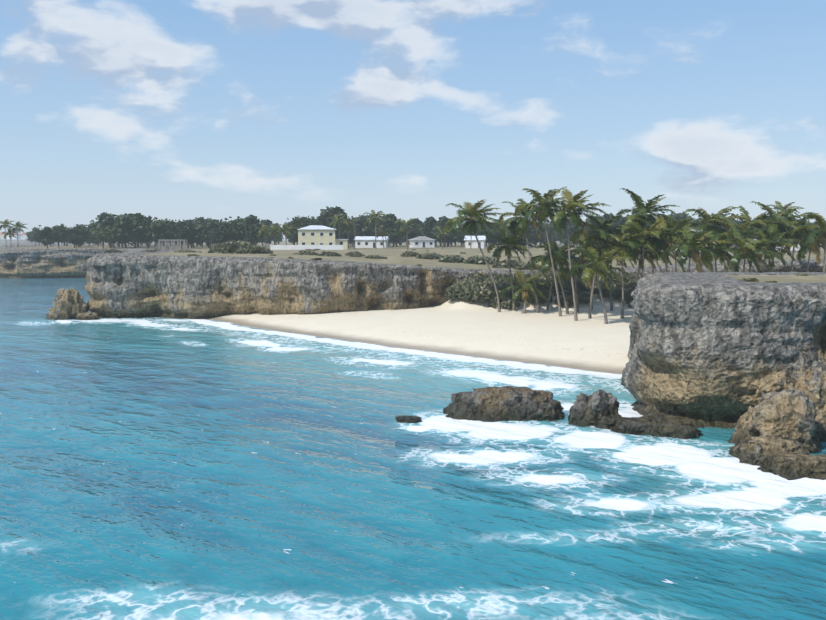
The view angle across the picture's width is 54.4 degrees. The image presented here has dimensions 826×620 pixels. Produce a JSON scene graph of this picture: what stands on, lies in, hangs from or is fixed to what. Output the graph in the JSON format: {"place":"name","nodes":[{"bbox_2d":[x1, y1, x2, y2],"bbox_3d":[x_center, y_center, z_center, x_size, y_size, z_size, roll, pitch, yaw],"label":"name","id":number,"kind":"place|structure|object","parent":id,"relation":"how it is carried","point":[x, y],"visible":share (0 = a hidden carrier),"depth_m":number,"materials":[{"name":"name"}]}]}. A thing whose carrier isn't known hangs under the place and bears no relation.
{"place":"outdoors","nodes":[
{"label":"outdoors","id":0,"kind":"place"},
{"bbox_2d":[0,278,825,619],"bbox_3d":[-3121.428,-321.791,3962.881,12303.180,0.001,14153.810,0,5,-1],"label":"sea","id":1,"kind":"structure","parent":0,"point":[160,468],"depth_m":40.04,"materials":[{"name":"liquid"}]},
{"bbox_2d":[45,287,87,319],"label":"rock tip","id":2,"kind":"object","parent":1,"relation":"in","point":[68,304],"visible":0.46,"depth_m":131.17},
{"bbox_2d":[76,312,98,319],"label":"rock tip","id":3,"kind":"object","parent":1,"relation":"in","point":[88,316],"visible":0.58,"depth_m":130.19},
{"bbox_2d":[395,415,420,422],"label":"rock","id":4,"kind":"object","parent":1,"relation":"in","point":[407,419],"visible":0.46,"depth_m":56.12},
{"bbox_2d":[443,386,552,421],"bbox_3d":[6.774,8.158,58.929,10.672,5.027,6.446,-2,5,-20],"label":"reef rock","id":5,"kind":"object","parent":1,"relation":"in","point":[496,404],"visible":0.46,"depth_m":56.97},
{"bbox_2d":[520,399,564,420],"bbox_3d":[8.812,7.842,57.939,5.402,2.722,3.870,0,5,-1],"label":"reef rock","id":6,"kind":"object","parent":1,"relation":"in","point":[550,410],"visible":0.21,"depth_m":56.74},
{"bbox_2d":[568,389,620,426],"bbox_3d":[12.815,8.241,55.766,4.415,5.907,3.446,1,5,12],"label":"rock","id":7,"kind":"object","parent":1,"relation":"in","point":[594,408],"visible":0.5,"depth_m":54.92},
{"bbox_2d":[595,417,628,429],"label":"rock","id":8,"kind":"object","parent":1,"relation":"in","point":[607,424],"visible":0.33,"depth_m":54.12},
{"bbox_2d":[611,415,659,434],"bbox_3d":[15.387,8.330,53.848,5.873,2.035,3.889,0,5,-1],"label":"rock","id":9,"kind":"object","parent":1,"relation":"in","point":[641,425],"visible":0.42,"depth_m":52.80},
{"bbox_2d":[645,418,702,438],"bbox_3d":[16.905,8.303,53.083,4.323,2.114,3.739,0,5,-1],"label":"rock","id":10,"kind":"object","parent":1,"relation":"in","point":[671,428],"visible":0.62,"depth_m":51.99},
{"bbox_2d":[734,404,757,431],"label":"boulder","id":11,"kind":"object","parent":1,"relation":"in","point":[741,421],"visible":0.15,"depth_m":51.20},
{"bbox_2d":[729,436,807,465],"bbox_3d":[20.645,8.596,46.365,4.586,2.214,4.055,0,5,-1],"label":"boulder","id":12,"kind":"object","parent":1,"relation":"in","point":[761,450],"visible":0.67,"depth_m":45.69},
{"bbox_2d":[727,390,821,453],"bbox_3d":[22.631,7.358,49.692,5.099,5.158,5.108,-3,6,-31],"label":"boulder","id":13,"kind":"object","parent":1,"relation":"in","point":[787,415],"visible":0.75,"depth_m":48.26,"materials":[{"name":"stone"}]},
{"bbox_2d":[757,453,825,479],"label":"boulder","id":14,"kind":"object","parent":1,"relation":"in","point":[787,466],"visible":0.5,"depth_m":43.37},
{"bbox_2d":[795,365,825,441],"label":"boulder","id":15,"kind":"object","parent":1,"relation":"in","point":[812,385],"visible":0.38,"depth_m":51.34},
{"bbox_2d":[0,239,825,427],"bbox_3d":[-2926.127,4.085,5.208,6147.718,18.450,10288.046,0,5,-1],"label":"cliffs","id":16,"kind":"structure","parent":0,"point":[703,351],"depth_m":124.96,"materials":[{"name":"stone"}]},
{"bbox_2d":[6,221,27,246],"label":"palm","id":17,"kind":"object","parent":16,"relation":"on","point":[19,225],"visible":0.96,"depth_m":324.99,"materials":[{"name":"green plant"}]},
{"bbox_2d":[756,371,795,402],"bbox_3d":[23.872,5.105,52.752,2.667,2.430,2.702,1,5,14],"label":"boulder","id":18,"kind":"object","parent":16,"relation":"on","point":[777,381],"visible":0.69,"depth_m":51.99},
{"bbox_2d":[0,0,825,239],"label":"sky","id":19,"kind":"structure","parent":0,"point":[275,111],"materials":[{"name":"blue"}]},
{"bbox_2d":[18,240,825,373],"bbox_3d":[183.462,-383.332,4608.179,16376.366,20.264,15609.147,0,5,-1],"label":"ground","id":20,"kind":"structure","parent":0,"point":[552,337],"depth_m":110.38,"materials":[{"name":"sand"}]},
{"bbox_2d":[38,226,56,247],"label":"tree","id":21,"kind":"object","parent":20,"relation":"on","point":[47,234],"visible":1,"depth_m":295.09,"materials":[{"name":"green plant"}]},
{"bbox_2d":[38,224,69,246],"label":"tree","id":22,"kind":"object","parent":20,"relation":"on","point":[61,231],"visible":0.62,"depth_m":317.83,"materials":[{"name":"green plant"}]},
{"bbox_2d":[67,228,82,247],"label":"tree","id":23,"kind":"object","parent":20,"relation":"on","point":[74,238],"visible":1,"depth_m":302.19,"materials":[{"name":"green plant"}]},
{"bbox_2d":[68,224,89,246],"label":"tree","id":24,"kind":"object","parent":20,"relation":"on","point":[83,232],"visible":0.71,"depth_m":321.53,"materials":[{"name":"green plant"}]},
{"bbox_2d":[86,218,103,247],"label":"tree","id":25,"kind":"object","parent":20,"relation":"on","point":[91,225],"visible":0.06,"depth_m":313.09,"materials":[{"name":"green plant"}]},
{"bbox_2d":[93,225,122,247],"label":"tree","id":26,"kind":"object","parent":20,"relation":"on","point":[105,234],"visible":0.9,"depth_m":300.37,"materials":[{"name":"green plant"}]},
{"bbox_2d":[96,212,120,247],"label":"tree","id":27,"kind":"object","parent":20,"relation":"on","point":[104,219],"visible":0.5,"depth_m":304.07,"materials":[{"name":"green plant"}]},
{"bbox_2d":[110,212,154,247],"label":"tree","id":28,"kind":"object","parent":20,"relation":"on","point":[130,225],"visible":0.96,"depth_m":299.12,"materials":[{"name":"green plant"}]},
{"bbox_2d":[143,220,175,243],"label":"tree","id":29,"kind":"object","parent":20,"relation":"on","point":[153,229],"visible":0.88,"depth_m":296.20,"materials":[{"name":"green plant"}]},
{"bbox_2d":[158,239,187,250],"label":"pavilion","id":30,"kind":"structure","parent":20,"relation":"on","point":[173,243],"depth_m":230.37,"materials":[{"name":"stone"}]},
{"bbox_2d":[175,225,188,248],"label":"tree","id":31,"kind":"object","parent":20,"relation":"on","point":[183,233],"visible":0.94,"depth_m":282.36,"materials":[{"name":"green plant"}]},
{"bbox_2d":[169,221,200,247],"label":"tree","id":32,"kind":"object","parent":20,"relation":"on","point":[192,229],"visible":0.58,"depth_m":297.81,"materials":[{"name":"green plant"}]},
{"bbox_2d":[194,224,210,247],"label":"tree","id":33,"kind":"object","parent":20,"relation":"on","point":[203,234],"visible":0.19,"depth_m":299.83,"materials":[{"name":"green plant"}]},
{"bbox_2d":[205,221,218,245],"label":"tree","id":34,"kind":"object","parent":20,"relation":"on","point":[212,224],"visible":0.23,"depth_m":298.32,"materials":[{"name":"green plant"}]},
{"bbox_2d":[208,228,224,244],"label":"tree","id":35,"kind":"object","parent":20,"relation":"on","point":[216,235],"visible":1,"depth_m":290.55,"materials":[{"name":"green plant"}]},
{"bbox_2d":[216,240,252,253],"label":"bush","id":36,"kind":"object","parent":20,"relation":"on","point":[234,246],"visible":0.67,"depth_m":173.48,"materials":[{"name":"green plant"}]},
{"bbox_2d":[216,216,259,240],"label":"tree","id":37,"kind":"object","parent":20,"relation":"on","point":[233,229],"visible":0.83,"depth_m":291.50,"materials":[{"name":"green plant"}]},
{"bbox_2d":[242,214,262,244],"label":"tree","id":38,"kind":"object","parent":20,"relation":"on","point":[250,224],"visible":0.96,"depth_m":286.25,"materials":[{"name":"green plant"}]},
{"bbox_2d":[240,245,265,253],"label":"bush","id":39,"kind":"object","parent":20,"relation":"on","point":[254,249],"visible":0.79,"depth_m":172.69,"materials":[{"name":"green plant"}]},
{"bbox_2d":[259,219,278,243],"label":"tree","id":40,"kind":"object","parent":20,"relation":"on","point":[267,222],"visible":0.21,"depth_m":378.05,"materials":[{"name":"green plant"}]},
{"bbox_2d":[264,224,283,244],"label":"palm","id":41,"kind":"object","parent":20,"relation":"on","point":[273,231],"visible":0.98,"depth_m":259.38,"materials":[{"name":"green plant"}]},
{"bbox_2d":[277,223,297,244],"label":"palm","id":42,"kind":"object","parent":20,"relation":"on","point":[285,230],"visible":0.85,"depth_m":265.12,"materials":[{"name":"green plant"}]},
{"bbox_2d":[287,215,317,239],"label":"tree","id":43,"kind":"object","parent":20,"relation":"on","point":[300,222],"visible":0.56,"depth_m":299.09,"materials":[{"name":"green plant"}]},
{"bbox_2d":[270,245,342,249],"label":"garden wall","id":44,"kind":"structure","parent":20,"relation":"on","point":[304,247],"depth_m":251.83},
{"bbox_2d":[297,225,347,248],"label":"cream house","id":45,"kind":"structure","parent":20,"relation":"on","point":[316,235],"depth_m":255.99,"materials":[{"name":"yellow paint"}]},
{"bbox_2d":[318,206,353,240],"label":"tree","id":46,"kind":"object","parent":20,"relation":"on","point":[331,212],"visible":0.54,"depth_m":295.75,"materials":[{"name":"green plant"}]},
{"bbox_2d":[327,215,348,238],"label":"palm","id":47,"kind":"object","parent":20,"relation":"on","point":[336,219],"visible":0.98,"depth_m":265.61,"materials":[{"name":"green plant"}]},
{"bbox_2d":[338,219,360,248],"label":"palm","id":48,"kind":"object","parent":20,"relation":"on","point":[346,228],"visible":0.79,"depth_m":269.49,"materials":[{"name":"green plant"}]},
{"bbox_2d":[353,218,367,235],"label":"tree","id":49,"kind":"object","parent":20,"relation":"on","point":[361,221],"visible":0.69,"depth_m":318.89,"materials":[{"name":"green plant"}]},
{"bbox_2d":[360,219,380,235],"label":"tree","id":50,"kind":"object","parent":20,"relation":"on","point":[368,229],"visible":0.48,"depth_m":316.12,"materials":[{"name":"green plant"}]},
{"bbox_2d":[355,236,388,247],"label":"long white house","id":51,"kind":"structure","parent":20,"relation":"on","point":[364,241],"depth_m":284.78,"materials":[{"name":"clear paint"}]},
{"bbox_2d":[363,210,387,248],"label":"palm","id":52,"kind":"object","parent":20,"relation":"on","point":[373,215],"visible":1,"depth_m":272.69,"materials":[{"name":"green plant"}]},
{"bbox_2d":[372,225,395,247],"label":"palm","id":53,"kind":"object","parent":20,"relation":"on","point":[382,230],"visible":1,"depth_m":277.68,"materials":[{"name":"green plant"}]},
{"bbox_2d":[374,213,402,246],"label":"tree","id":54,"kind":"object","parent":20,"relation":"on","point":[389,221],"visible":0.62,"depth_m":305.27,"materials":[{"name":"green plant"}]},
{"bbox_2d":[387,218,410,246],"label":"tree","id":55,"kind":"object","parent":20,"relation":"on","point":[394,226],"visible":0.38,"depth_m":304.82,"materials":[{"name":"green plant"}]},
{"bbox_2d":[394,218,419,248],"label":"palm","id":56,"kind":"object","parent":20,"relation":"on","point":[403,227],"visible":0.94,"depth_m":262.88,"materials":[{"name":"green plant"}]},
{"bbox_2d":[405,218,420,240],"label":"tree","id":57,"kind":"object","parent":20,"relation":"on","point":[411,235],"visible":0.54,"depth_m":314.16,"materials":[{"name":"green plant"}]},
{"bbox_2d":[409,236,434,247],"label":"white house","id":58,"kind":"structure","parent":20,"relation":"on","point":[421,242],"depth_m":291.63,"materials":[{"name":"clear paint"}]},
{"bbox_2d":[420,216,436,242],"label":"tree","id":59,"kind":"object","parent":20,"relation":"on","point":[427,227],"visible":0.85,"depth_m":298.87,"materials":[{"name":"green plant"}]},
{"bbox_2d":[415,252,442,259],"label":"bush","id":60,"kind":"object","parent":20,"relation":"on","point":[433,255],"visible":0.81,"depth_m":165.41,"materials":[{"name":"green plant"}]},
{"bbox_2d":[430,226,450,248],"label":"palm","id":61,"kind":"object","parent":20,"relation":"on","point":[441,232],"visible":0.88,"depth_m":265.97,"materials":[{"name":"green plant"}]},
{"bbox_2d":[433,216,452,246],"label":"tree","id":62,"kind":"object","parent":20,"relation":"on","point":[441,222],"visible":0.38,"depth_m":294.37,"materials":[{"name":"green plant"}]},
{"bbox_2d":[439,255,463,262],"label":"bush","id":63,"kind":"object","parent":20,"relation":"on","point":[452,258],"visible":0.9,"depth_m":157.46,"materials":[{"name":"green plant"}]},
{"bbox_2d":[448,230,464,246],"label":"tree","id":64,"kind":"object","parent":20,"relation":"on","point":[458,238],"visible":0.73,"depth_m":309.68,"materials":[{"name":"green plant"}]},
{"bbox_2d":[446,281,468,296],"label":"sea grape","id":65,"kind":"object","parent":20,"relation":"on","point":[454,286],"visible":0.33,"depth_m":129.93,"materials":[{"name":"green plant"}]},
{"bbox_2d":[456,278,489,292],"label":"sea grape","id":66,"kind":"object","parent":20,"relation":"on","point":[473,281],"visible":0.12,"depth_m":130.00,"materials":[{"name":"green plant"}]},
{"bbox_2d":[444,199,506,311],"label":"palm","id":67,"kind":"object","parent":20,"relation":"on","point":[470,225],"visible":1,"depth_m":121.15,"materials":[{"name":"green plant"}]},
{"bbox_2d":[464,236,486,247],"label":"white house","id":68,"kind":"structure","parent":20,"relation":"on","point":[474,243],"depth_m":278.04,"materials":[{"name":"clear paint"}]},
{"bbox_2d":[460,282,494,299],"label":"sea grape","id":69,"kind":"object","parent":20,"relation":"on","point":[470,288],"visible":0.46,"depth_m":128.34,"materials":[{"name":"green plant"}]},
{"bbox_2d":[461,255,499,264],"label":"bush","id":70,"kind":"object","parent":20,"relation":"on","point":[478,260],"visible":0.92,"depth_m":156.12,"materials":[{"name":"green plant"}]},
{"bbox_2d":[470,287,496,301],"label":"sea grape","id":71,"kind":"object","parent":20,"relation":"on","point":[482,294],"visible":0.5,"depth_m":127.25,"materials":[{"name":"green plant"}]},
{"bbox_2d":[476,228,494,242],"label":"tree","id":72,"kind":"object","parent":20,"relation":"on","point":[488,230],"visible":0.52,"depth_m":286.41,"materials":[{"name":"green plant"}]},
{"bbox_2d":[488,296,520,308],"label":"sea grape","id":73,"kind":"object","parent":20,"relation":"on","point":[506,302],"visible":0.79,"depth_m":126.79,"materials":[{"name":"green plant"}]},
{"bbox_2d":[492,259,521,267],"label":"bush","id":74,"kind":"object","parent":20,"relation":"on","point":[503,264],"visible":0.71,"depth_m":148.06,"materials":[{"name":"green plant"}]},
{"bbox_2d":[486,229,535,310],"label":"palm","id":75,"kind":"object","parent":20,"relation":"on","point":[507,240],"visible":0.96,"depth_m":124.27,"materials":[{"name":"green plant"}]},
{"bbox_2d":[512,262,537,269],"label":"bush","id":76,"kind":"object","parent":20,"relation":"on","point":[521,265],"visible":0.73,"depth_m":143.90,"materials":[{"name":"green plant"}]},
{"bbox_2d":[498,198,553,312],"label":"palm","id":77,"kind":"object","parent":20,"relation":"on","point":[512,222],"visible":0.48,"depth_m":121.75,"materials":[{"name":"green plant"}]},
{"bbox_2d":[499,269,554,313],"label":"palm","id":78,"kind":"object","parent":20,"relation":"on","point":[525,285],"visible":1,"depth_m":121.47,"materials":[{"name":"green plant"}]},
{"bbox_2d":[516,224,537,245],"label":"tree","id":79,"kind":"object","parent":20,"relation":"on","point":[533,234],"visible":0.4,"depth_m":289.13,"materials":[{"name":"green plant"}]},
{"bbox_2d":[528,288,552,303],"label":"sea grape","id":80,"kind":"object","parent":20,"relation":"on","point":[541,300],"visible":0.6,"depth_m":127.87,"materials":[{"name":"green plant"}]},
{"bbox_2d":[528,221,554,244],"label":"tree","id":81,"kind":"object","parent":20,"relation":"on","point":[550,228],"visible":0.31,"depth_m":321.38,"materials":[{"name":"green plant"}]},
{"bbox_2d":[513,186,577,315],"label":"palm","id":82,"kind":"object","parent":20,"relation":"on","point":[544,205],"visible":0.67,"depth_m":114.14,"materials":[{"name":"green plant"}]},
{"bbox_2d":[527,242,578,309],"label":"palm","id":83,"kind":"object","parent":20,"relation":"on","point":[539,264],"visible":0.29,"depth_m":124.93,"materials":[{"name":"green plant"}]},
{"bbox_2d":[528,240,582,313],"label":"palm","id":84,"kind":"object","parent":20,"relation":"on","point":[556,252],"visible":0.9,"depth_m":116.88,"materials":[{"name":"green plant"}]},
{"bbox_2d":[554,295,575,306],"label":"sea grape","id":85,"kind":"object","parent":20,"relation":"on","point":[569,300],"visible":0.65,"depth_m":127.25,"materials":[{"name":"green plant"}]},
{"bbox_2d":[539,188,609,320],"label":"palm","id":86,"kind":"object","parent":20,"relation":"on","point":[569,207],"visible":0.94,"depth_m":110.02,"materials":[{"name":"green plant"}]},
{"bbox_2d":[551,251,599,311],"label":"palm","id":87,"kind":"object","parent":20,"relation":"on","point":[579,274],"visible":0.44,"depth_m":120.88,"materials":[{"name":"green plant"}]},
{"bbox_2d":[577,291,592,303],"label":"sea grape","id":88,"kind":"object","parent":20,"relation":"on","point":[583,297],"visible":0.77,"depth_m":128.08,"materials":[{"name":"green plant"}]},
{"bbox_2d":[566,234,608,309],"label":"palm","id":89,"kind":"object","parent":20,"relation":"on","point":[582,242],"visible":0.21,"depth_m":124.16,"materials":[{"name":"green plant"}]},
{"bbox_2d":[585,278,612,294],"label":"sea grape","id":90,"kind":"object","parent":20,"relation":"on","point":[602,287],"visible":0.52,"depth_m":129.59,"materials":[{"name":"green plant"}]},
{"bbox_2d":[569,247,633,323],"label":"palm","id":91,"kind":"object","parent":20,"relation":"on","point":[601,268],"visible":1,"depth_m":104.95,"materials":[{"name":"green plant"}]},
{"bbox_2d":[571,214,632,317],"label":"palm","id":92,"kind":"object","parent":20,"relation":"on","point":[598,230],"visible":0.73,"depth_m":111.60,"materials":[{"name":"green plant"}]},
{"bbox_2d":[593,232,626,310],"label":"palm","id":93,"kind":"object","parent":20,"relation":"on","point":[611,302],"visible":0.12,"depth_m":123.60,"materials":[{"name":"green plant"}]},
{"bbox_2d":[595,228,654,318],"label":"palm","id":94,"kind":"object","parent":20,"relation":"on","point":[622,248],"visible":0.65,"depth_m":110.08,"materials":[{"name":"green plant"}]},
{"bbox_2d":[613,220,674,277],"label":"palm","id":95,"kind":"object","parent":20,"relation":"on","point":[647,232],"visible":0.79,"depth_m":109.49,"materials":[{"name":"green plant"}]},
{"bbox_2d":[615,188,679,286],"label":"palm","id":96,"kind":"object","parent":20,"relation":"on","point":[642,210],"visible":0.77,"depth_m":113.21,"materials":[{"name":"green plant"}]},
{"bbox_2d":[631,237,680,272],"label":"palm","id":97,"kind":"object","parent":20,"relation":"on","point":[651,257],"visible":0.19,"depth_m":116.20,"materials":[{"name":"green plant"}]},
{"bbox_2d":[631,215,701,271],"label":"palm","id":98,"kind":"object","parent":20,"relation":"on","point":[657,243],"visible":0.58,"depth_m":109.45,"materials":[{"name":"green plant"}]},
{"bbox_2d":[653,215,701,271],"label":"palm","id":99,"kind":"object","parent":20,"relation":"on","point":[683,222],"visible":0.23,"depth_m":120.50,"materials":[{"name":"green plant"}]},
{"bbox_2d":[657,226,733,271],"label":"palm","id":100,"kind":"object","parent":20,"relation":"on","point":[689,241],"visible":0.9,"depth_m":104.68,"materials":[{"name":"green plant"}]},
{"bbox_2d":[679,206,750,271],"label":"palm","id":101,"kind":"object","parent":20,"relation":"on","point":[711,226],"visible":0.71,"depth_m":117.04,"materials":[{"name":"green plant"}]},
{"bbox_2d":[684,229,747,271],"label":"palm","id":102,"kind":"object","parent":20,"relation":"on","point":[706,259],"visible":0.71,"depth_m":105.72,"materials":[{"name":"green plant"}]},
{"bbox_2d":[699,219,769,271],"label":"palm","id":103,"kind":"object","parent":20,"relation":"on","point":[728,224],"visible":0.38,"depth_m":111.69,"materials":[{"name":"green plant"}]},
{"bbox_2d":[725,206,772,271],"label":"palm","id":104,"kind":"object","parent":20,"relation":"on","point":[758,218],"visible":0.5,"depth_m":121.20,"materials":[{"name":"green plant"}]},
{"bbox_2d":[716,231,784,271],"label":"palm","id":105,"kind":"object","parent":20,"relation":"on","point":[745,249],"visible":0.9,"depth_m":104.06,"materials":[{"name":"green plant"}]},
{"bbox_2d":[740,227,800,271],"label":"palm","id":106,"kind":"object","parent":20,"relation":"on","point":[771,246],"visible":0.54,"depth_m":113.97,"materials":[{"name":"green plant"}]},
{"bbox_2d":[746,201,806,271],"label":"palm","id":107,"kind":"object","parent":20,"relation":"on","point":[775,227],"visible":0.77,"depth_m":117.63,"materials":[{"name":"green plant"}]},
{"bbox_2d":[767,201,801,248],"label":"palm","id":108,"kind":"object","parent":20,"relation":"on","point":[780,208],"visible":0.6,"depth_m":209.81,"materials":[{"name":"green plant"}]},
{"bbox_2d":[769,212,818,271],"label":"palm","id":109,"kind":"object","parent":20,"relation":"on","point":[794,236],"visible":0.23,"depth_m":123.35,"materials":[{"name":"green plant"}]},
{"bbox_2d":[780,223,824,271],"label":"palm","id":110,"kind":"object","parent":20,"relation":"on","point":[802,251],"visible":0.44,"depth_m":116.71,"materials":[{"name":"green plant"}]},
{"bbox_2d":[791,212,825,271],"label":"palm","id":111,"kind":"object","parent":20,"relation":"on","point":[811,241],"visible":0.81,"depth_m":112.99,"materials":[{"name":"green plant"}]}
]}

